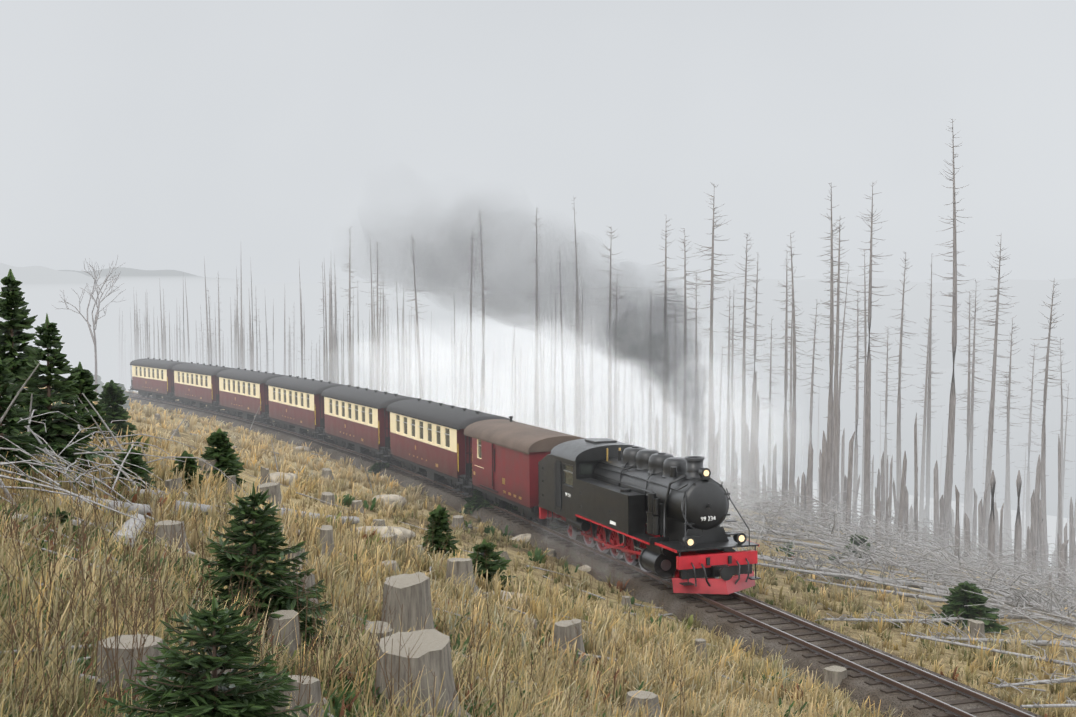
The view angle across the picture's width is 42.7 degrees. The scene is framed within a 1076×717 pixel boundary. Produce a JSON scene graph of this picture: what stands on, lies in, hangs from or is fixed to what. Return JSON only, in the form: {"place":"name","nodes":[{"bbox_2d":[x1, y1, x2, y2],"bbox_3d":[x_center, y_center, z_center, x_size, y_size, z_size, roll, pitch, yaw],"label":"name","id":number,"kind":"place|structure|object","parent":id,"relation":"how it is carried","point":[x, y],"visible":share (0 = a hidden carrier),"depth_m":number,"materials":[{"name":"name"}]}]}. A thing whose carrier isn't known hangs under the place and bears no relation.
{"place":"outdoors","nodes":[
{"label":"outdoors","id":0,"kind":"place"},
{"bbox_2d":[0,263,405,395],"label":"hill","id":1,"kind":"structure","parent":0,"point":[41,287],"depth_m":837.19,"materials":[{"name":"grey"}]},
{"bbox_2d":[58,267,654,448],"bbox_3d":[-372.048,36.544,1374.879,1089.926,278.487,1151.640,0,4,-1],"label":"hill","id":2,"kind":"structure","parent":0,"point":[277,296],"depth_m":1406.18,"materials":[{"name":"grey"}]},
{"bbox_2d":[0,0,1075,584],"label":"sky","id":3,"kind":"structure","parent":0,"point":[178,135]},
{"bbox_2d":[0,386,1075,716],"bbox_3d":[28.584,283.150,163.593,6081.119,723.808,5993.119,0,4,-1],"label":"dry grass","id":4,"kind":"structure","parent":0,"point":[780,575],"depth_m":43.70,"materials":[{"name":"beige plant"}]},
{"bbox_2d":[0,269,137,487],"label":"spruce trees","id":5,"kind":"object","parent":4,"relation":"on","point":[58,431],"depth_m":24.49,"materials":[{"name":"green plant"}]},
{"bbox_2d":[52,258,125,391],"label":"bare dead tree","id":6,"kind":"object","parent":4,"relation":"on","point":[96,319],"visible":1,"depth_m":73.93,"materials":[{"name":"grey wood"}]},
{"bbox_2d":[11,488,672,615],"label":"fallen logs","id":7,"kind":"object","parent":4,"relation":"on","point":[141,514],"visible":0.17,"depth_m":21.89,"materials":[{"name":"grey wood"}]},
{"bbox_2d":[4,428,1008,716],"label":"young spruce trees","id":8,"kind":"object","parent":4,"relation":"on","point":[190,702],"depth_m":13.90,"materials":[{"name":"green plant"}]},
{"bbox_2d":[0,456,1074,716],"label":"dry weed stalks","id":9,"kind":"object","parent":4,"relation":"on","point":[152,606],"visible":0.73,"depth_m":12.29,"materials":[{"name":"brown plant"}]},
{"bbox_2d":[0,363,1075,716],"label":"fallen branches","id":10,"kind":"object","parent":4,"relation":"on","point":[940,565],"visible":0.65,"depth_m":51.22,"materials":[{"name":"grey wood"}]},
{"bbox_2d":[94,413,986,716],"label":"tree stumps","id":11,"kind":"object","parent":4,"relation":"on","point":[432,643],"visible":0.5,"depth_m":17.17,"materials":[{"name":"wood"}]},
{"bbox_2d":[128,397,1042,716],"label":"track ballast","id":12,"kind":"structure","parent":4,"relation":"on","point":[680,609],"depth_m":36.67,"materials":[{"name":"gravel"}]},
{"bbox_2d":[127,392,1034,716],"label":"track rails","id":13,"kind":"object","parent":12,"relation":"on","point":[957,712],"visible":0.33,"depth_m":34.25,"materials":[{"name":"metal"}]},
{"bbox_2d":[129,357,186,402],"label":"coach","id":14,"kind":"object","parent":13,"relation":"on","point":[154,377],"visible":0.71,"depth_m":118.72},
{"bbox_2d":[170,362,236,411],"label":"coach","id":15,"kind":"object","parent":13,"relation":"on","point":[197,384],"visible":0.62,"depth_m":107.80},
{"bbox_2d":[214,368,286,424],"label":"coach","id":16,"kind":"object","parent":13,"relation":"on","point":[242,391],"visible":0.54,"depth_m":96.70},
{"bbox_2d":[263,375,346,440],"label":"coach","id":17,"kind":"object","parent":13,"relation":"on","point":[297,403],"visible":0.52,"depth_m":85.32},
{"bbox_2d":[317,385,416,461],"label":"coach","id":18,"kind":"object","parent":13,"relation":"on","point":[356,417],"visible":0.62,"depth_m":73.78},
{"bbox_2d":[381,398,512,492],"bbox_3d":[-4.221,3.897,63.736,3.060,3.566,12.680,-2,3,-22],"label":"coach","id":19,"kind":"object","parent":13,"relation":"on","point":[430,437],"visible":0.62,"depth_m":62.07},
{"bbox_2d":[461,416,584,525],"bbox_3d":[-0.435,4.266,53.816,3.060,3.586,8.560,-1,3,-20],"label":"baggage car","id":20,"kind":"object","parent":13,"relation":"on","point":[508,455],"visible":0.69,"depth_m":52.34,"materials":[{"name":"red metal"}]},
{"bbox_2d":[538,438,760,594],"bbox_3d":[3.129,4.572,43.887,2.800,3.738,12.500,-1,3,-20],"label":"locomotive","id":21,"kind":"object","parent":13,"relation":"on","point":[616,495],"visible":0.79,"depth_m":41.14,"materials":[{"name":"black metal"}]},
{"bbox_2d":[129,394,1036,716],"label":"track sleepers","id":22,"kind":"object","parent":12,"relation":"on","point":[875,664],"visible":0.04,"depth_m":35.73,"materials":[{"name":"wood"}]},
{"bbox_2d":[118,245,1067,557],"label":"dead spruce","id":23,"kind":"object","parent":4,"relation":"on","point":[331,357],"depth_m":197.50,"materials":[{"name":"grey wood"}]},
{"bbox_2d":[298,118,1075,597],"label":"dead spruce","id":24,"kind":"object","parent":4,"relation":"on","point":[1033,530],"depth_m":95.18,"materials":[{"name":"grey wood"}]},
{"bbox_2d":[478,277,1075,383],"bbox_3d":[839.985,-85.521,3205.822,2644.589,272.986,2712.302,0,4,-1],"label":"hill","id":25,"kind":"structure","parent":0,"point":[1030,297],"depth_m":2926.22,"materials":[{"name":"grey"}]},
{"bbox_2d":[655,353,1075,517],"bbox_3d":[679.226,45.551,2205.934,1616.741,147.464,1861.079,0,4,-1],"label":"hill","id":26,"kind":"structure","parent":0,"point":[941,389],"depth_m":1906.31,"materials":[{"name":"grey"}]}
]}

